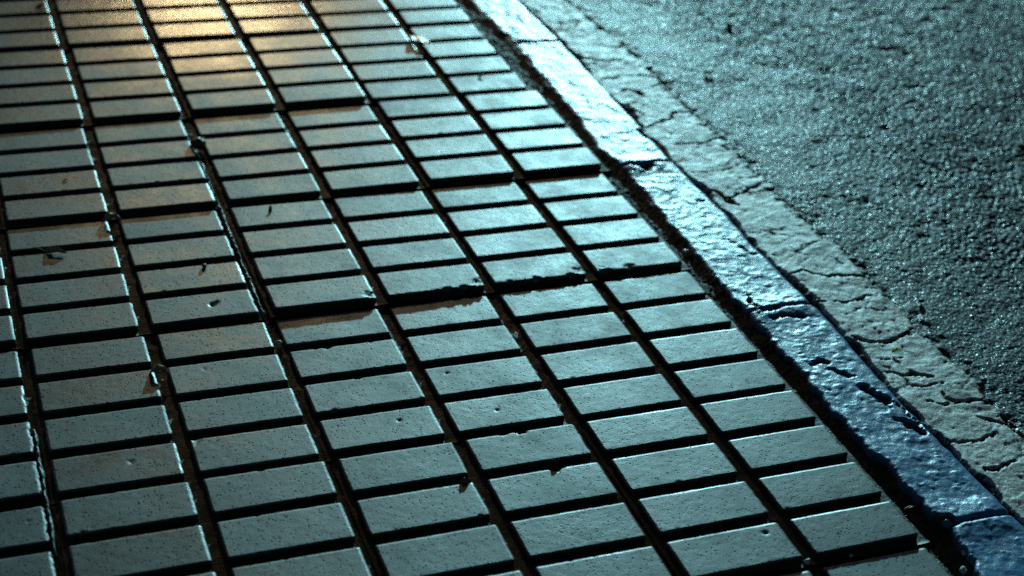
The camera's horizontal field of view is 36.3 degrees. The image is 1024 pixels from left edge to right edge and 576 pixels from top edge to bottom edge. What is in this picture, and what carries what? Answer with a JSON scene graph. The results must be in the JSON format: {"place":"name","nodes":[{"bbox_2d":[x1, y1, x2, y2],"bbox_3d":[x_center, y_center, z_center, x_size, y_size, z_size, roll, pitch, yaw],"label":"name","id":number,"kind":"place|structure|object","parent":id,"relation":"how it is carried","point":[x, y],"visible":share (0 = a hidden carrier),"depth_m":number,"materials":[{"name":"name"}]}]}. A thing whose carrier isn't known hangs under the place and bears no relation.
{"place":"outdoors","nodes":[
{"label":"outdoors","id":0,"kind":"place"},
{"bbox_2d":[564,0,1023,452],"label":"road","id":1,"kind":"structure","parent":0,"point":[877,146],"depth_m":3.56,"materials":[{"name":"grey asphalt"}]},
{"bbox_2d":[703,69,714,74],"bbox_3d":[0.473,-0.517,3.743,0.030,0.008,0.018,-11,33,-5],"label":"fallen leaf","id":2,"kind":"object","parent":1,"relation":"on","point":[707,71],"visible":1,"depth_m":3.75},
{"bbox_2d":[727,22,733,26],"bbox_3d":[0.562,-0.678,4.021,0.020,0.012,0.023,-7,33,-20],"label":"pebble","id":3,"kind":"object","parent":1,"relation":"on","point":[730,24],"visible":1,"depth_m":4.01,"materials":[{"name":"grey stone"}]},
{"label":"bedding ground","id":4,"kind":"structure","parent":0,"visible":0},
{"bbox_2d":[0,252,22,352],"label":"paving tile","id":5,"kind":"object","parent":4,"relation":"on","point":[10,338],"visible":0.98,"depth_m":2.59,"materials":[{"name":"concrete"}]},
{"bbox_2d":[0,351,49,511],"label":"paving tile","id":6,"kind":"object","parent":4,"relation":"on","point":[20,485],"visible":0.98,"depth_m":2.29,"materials":[{"name":"concrete"}]},
{"bbox_2d":[0,506,62,575],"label":"paving tile","id":7,"kind":"object","parent":4,"relation":"on","point":[25,546],"visible":1,"depth_m":2.11,"materials":[{"name":"concrete"}]},
{"bbox_2d":[0,0,153,52],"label":"paving tile","id":8,"kind":"object","parent":4,"relation":"on","point":[64,26],"visible":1,"depth_m":3.63,"materials":[{"name":"concrete"}]},
{"bbox_2d":[36,3,46,8],"bbox_3d":[-1.121,-0.659,3.696,0.018,0.012,0.054,27,62,31],"label":"fallen leaf","id":9,"kind":"object","parent":8,"relation":"on","point":[39,5],"visible":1,"depth_m":3.70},
{"bbox_2d":[0,45,186,133],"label":"paving tile","id":10,"kind":"object","parent":4,"relation":"on","point":[106,86],"visible":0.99,"depth_m":3.33,"materials":[{"name":"concrete"}]},
{"bbox_2d":[0,121,221,232],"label":"paving tile","id":11,"kind":"object","parent":4,"relation":"on","point":[150,169],"visible":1,"depth_m":3.01,"materials":[{"name":"concrete"}]},
{"bbox_2d":[6,211,265,352],"bbox_3d":[-0.672,-0.009,2.743,0.398,0.056,0.398,-7,32,-20],"label":"paving tile","id":12,"kind":"object","parent":4,"relation":"on","point":[87,287],"visible":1,"depth_m":2.70,"materials":[{"name":"concrete"}]},
{"bbox_2d":[28,243,65,252],"bbox_3d":[-0.823,-0.068,2.760,0.078,0.009,0.017,6,51,11],"label":"fallen leaf","id":13,"kind":"object","parent":12,"relation":"on","point":[54,249],"visible":1,"depth_m":2.76,"materials":[{"name":"plant"}]},
{"bbox_2d":[102,212,121,222],"bbox_3d":[-0.736,-0.127,2.868,0.036,0.014,0.026,-9,39,-8],"label":"fallen leaf","id":14,"kind":"object","parent":12,"relation":"on","point":[109,216],"visible":1,"depth_m":2.87,"materials":[{"name":"plant"}]},
{"bbox_2d":[24,322,326,504],"bbox_3d":[-0.532,0.195,2.429,0.398,0.056,0.398,-7,33,-20],"label":"paving tile","id":15,"kind":"object","parent":4,"relation":"on","point":[105,424],"visible":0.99,"depth_m":2.39,"materials":[{"name":"concrete"}]},
{"bbox_2d":[149,364,168,373],"bbox_3d":[-0.559,0.132,2.468,0.034,0.013,0.022,0,30,11],"label":"fallen leaf","id":16,"kind":"object","parent":15,"relation":"on","point":[156,368],"visible":1,"depth_m":2.47,"materials":[{"name":"plant"}]},
{"bbox_2d":[53,462,375,575],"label":"paving tile","id":17,"kind":"object","parent":4,"relation":"on","point":[295,520],"visible":0.99,"depth_m":2.17,"materials":[{"name":"concrete"}]},
{"bbox_2d":[136,0,323,46],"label":"paving tile","id":18,"kind":"object","parent":4,"relation":"on","point":[174,21],"visible":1,"depth_m":3.73,"materials":[{"name":"concrete"}]},
{"bbox_2d":[160,34,370,122],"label":"paving tile","id":19,"kind":"object","parent":4,"relation":"on","point":[231,78],"visible":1,"depth_m":3.47,"materials":[{"name":"concrete"}]},
{"bbox_2d":[192,106,424,211],"bbox_3d":[-0.427,-0.260,3.198,0.398,0.056,0.398,-7,32,-19],"label":"paving tile","id":20,"kind":"object","parent":4,"relation":"on","point":[260,160],"visible":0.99,"depth_m":3.15,"materials":[{"name":"concrete"}]},
{"bbox_2d":[227,191,490,322],"bbox_3d":[-0.292,-0.056,2.877,0.398,0.056,0.398,-7,32,-20],"label":"paving tile","id":21,"kind":"object","parent":4,"relation":"on","point":[305,259],"visible":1,"depth_m":2.83,"materials":[{"name":"concrete"}]},
{"bbox_2d":[302,0,480,34],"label":"paving tile","id":22,"kind":"object","parent":4,"relation":"on","point":[332,16],"visible":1,"depth_m":3.85,"materials":[{"name":"concrete"}]},
{"bbox_2d":[0,0,822,575],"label":"groove dirt","id":23,"kind":"structure","parent":4,"relation":"on","point":[398,338],"depth_m":2.66,"materials":[{"name":"brown soil"}]},
{"bbox_2d":[31,429,56,558],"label":"mortar ridge","id":24,"kind":"structure","parent":23,"relation":"on","point":[41,472],"depth_m":2.21,"materials":[{"name":"grey concrete"}]},
{"bbox_2d":[190,137,205,149],"bbox_3d":[-0.634,-0.292,3.157,0.031,0.027,0.035,-16,37,-32],"label":"debris clump","id":25,"kind":"object","parent":23,"relation":"on","point":[199,143],"visible":1,"depth_m":3.15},
{"bbox_2d":[200,163,265,318],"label":"mortar ridge","id":26,"kind":"structure","parent":23,"relation":"on","point":[222,216],"depth_m":2.84,"materials":[{"name":"grey concrete"}]},
{"bbox_2d":[276,296,570,462],"bbox_3d":[-0.160,0.151,2.566,0.398,0.056,0.398,-7,32,-20],"label":"paving tile","id":27,"kind":"object","parent":4,"relation":"on","point":[364,394],"visible":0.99,"depth_m":2.52,"materials":[{"name":"concrete"}]},
{"bbox_2d":[324,25,535,105],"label":"paving tile","id":28,"kind":"object","parent":4,"relation":"on","point":[389,65],"visible":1,"depth_m":3.61,"materials":[{"name":"concrete"}]},
{"bbox_2d":[406,34,429,44],"bbox_3d":[-0.225,-0.590,3.704,0.076,0.006,0.030,24,32,31],"label":"fallen leaf","id":29,"kind":"object","parent":28,"relation":"on","point":[419,38],"visible":1,"depth_m":3.70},
{"bbox_2d":[372,91,609,191],"bbox_3d":[-0.052,-0.309,3.332,0.398,0.056,0.398,-7,32,-20],"label":"paving tile","id":30,"kind":"object","parent":4,"relation":"on","point":[487,139],"visible":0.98,"depth_m":3.29,"materials":[{"name":"concrete"}]},
{"bbox_2d":[330,424,672,575],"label":"paving tile","id":31,"kind":"object","parent":4,"relation":"on","point":[514,504],"visible":1,"depth_m":2.25,"materials":[{"name":"concrete"}]},
{"bbox_2d":[460,477,470,483],"bbox_3d":[-0.068,0.287,2.298,0.019,0.007,0.017,-20,78,-16],"label":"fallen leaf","id":32,"kind":"object","parent":31,"relation":"on","point":[465,480],"visible":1,"depth_m":2.30,"materials":[{"name":"plant"}]},
{"bbox_2d":[551,457,558,462],"bbox_3d":[0.065,0.260,2.356,0.013,0.009,0.010,-7,33,-20],"label":"pebble","id":33,"kind":"object","parent":31,"relation":"on","point":[555,460],"visible":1,"depth_m":2.35,"materials":[{"name":"grey stone"}]},
{"bbox_2d":[431,174,691,295],"bbox_3d":[0.079,-0.099,3.012,0.398,0.056,0.398,-7,32,-20],"label":"paving tile","id":34,"kind":"object","parent":4,"relation":"on","point":[513,241],"visible":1,"depth_m":2.97,"materials":[{"name":"concrete"}]},
{"bbox_2d":[499,272,795,424],"bbox_3d":[0.218,0.108,2.696,0.398,0.056,0.398,-7,33,-19],"label":"paving tile","id":35,"kind":"object","parent":4,"relation":"on","point":[596,362],"visible":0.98,"depth_m":2.66,"materials":[{"name":"concrete"}]},
{"bbox_2d":[453,0,973,575],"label":"joint soil","id":36,"kind":"structure","parent":4,"relation":"on","point":[945,550],"depth_m":2.83,"materials":[{"name":"brown soil"}]},
{"bbox_2d":[682,249,689,253],"bbox_3d":[0.330,-0.069,2.968,0.015,0.009,0.010,-7,33,-20],"label":"pebble","id":37,"kind":"object","parent":36,"relation":"on","point":[684,251],"visible":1,"depth_m":2.96,"materials":[{"name":"grey stone"}]},
{"bbox_2d":[959,566,966,574],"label":"pebble","id":38,"kind":"object","parent":36,"relation":"on","point":[963,570],"visible":1,"depth_m":2.23,"materials":[{"name":"grey stone"}]},
{"bbox_2d":[578,390,929,575],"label":"paving tile","id":39,"kind":"object","parent":4,"relation":"on","point":[779,483],"visible":0.99,"depth_m":2.34,"materials":[{"name":"concrete"}]},
{"bbox_2d":[804,558,810,564],"bbox_3d":[0.420,0.389,2.220,0.010,0.010,0.009,-7,33,-20],"label":"pebble","id":40,"kind":"object","parent":39,"relation":"on","point":[807,561],"visible":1,"depth_m":2.22,"materials":[{"name":"grey stone"}]},
{"bbox_2d":[783,548,953,575],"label":"paving tile","id":41,"kind":"object","parent":4,"relation":"on","point":[921,562],"visible":1,"depth_m":2.22,"materials":[{"name":"concrete"}]},
{"label":"ground","id":42,"kind":"structure","parent":0,"visible":0},
{"bbox_2d":[469,0,558,42],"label":"kerb","id":43,"kind":"structure","parent":42,"relation":"on","point":[515,21],"depth_m":3.89,"materials":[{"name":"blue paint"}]},
{"bbox_2d":[515,42,669,169],"bbox_3d":[0.161,-0.394,3.543,0.142,0.092,0.654,-7,33,-20],"label":"kerb stone","id":44,"kind":"object","parent":42,"relation":"on","point":[613,130],"visible":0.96,"depth_m":3.48,"materials":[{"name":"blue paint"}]},
{"bbox_2d":[622,162,808,313],"bbox_3d":[0.377,-0.078,3.057,0.138,0.092,0.576,-7,33,-20],"label":"kerb stone","id":45,"kind":"object","parent":42,"relation":"on","point":[730,256],"visible":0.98,"depth_m":3.00,"materials":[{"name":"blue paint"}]},
{"bbox_2d":[517,0,1023,526],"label":"gutter","id":46,"kind":"object","parent":42,"relation":"on","point":[937,394],"visible":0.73,"depth_m":2.97,"materials":[{"name":"grey concrete"}]},
{"bbox_2d":[749,305,1007,529],"bbox_3d":[0.582,0.224,2.590,0.141,0.092,0.604,-7,33,-20],"label":"kerb stone","id":47,"kind":"object","parent":42,"relation":"on","point":[938,481],"visible":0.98,"depth_m":2.54,"materials":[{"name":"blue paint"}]},
{"bbox_2d":[951,516,1023,575],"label":"kerb stone","id":48,"kind":"object","parent":42,"relation":"on","point":[991,546],"visible":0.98,"depth_m":2.28,"materials":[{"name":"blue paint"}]}
]}

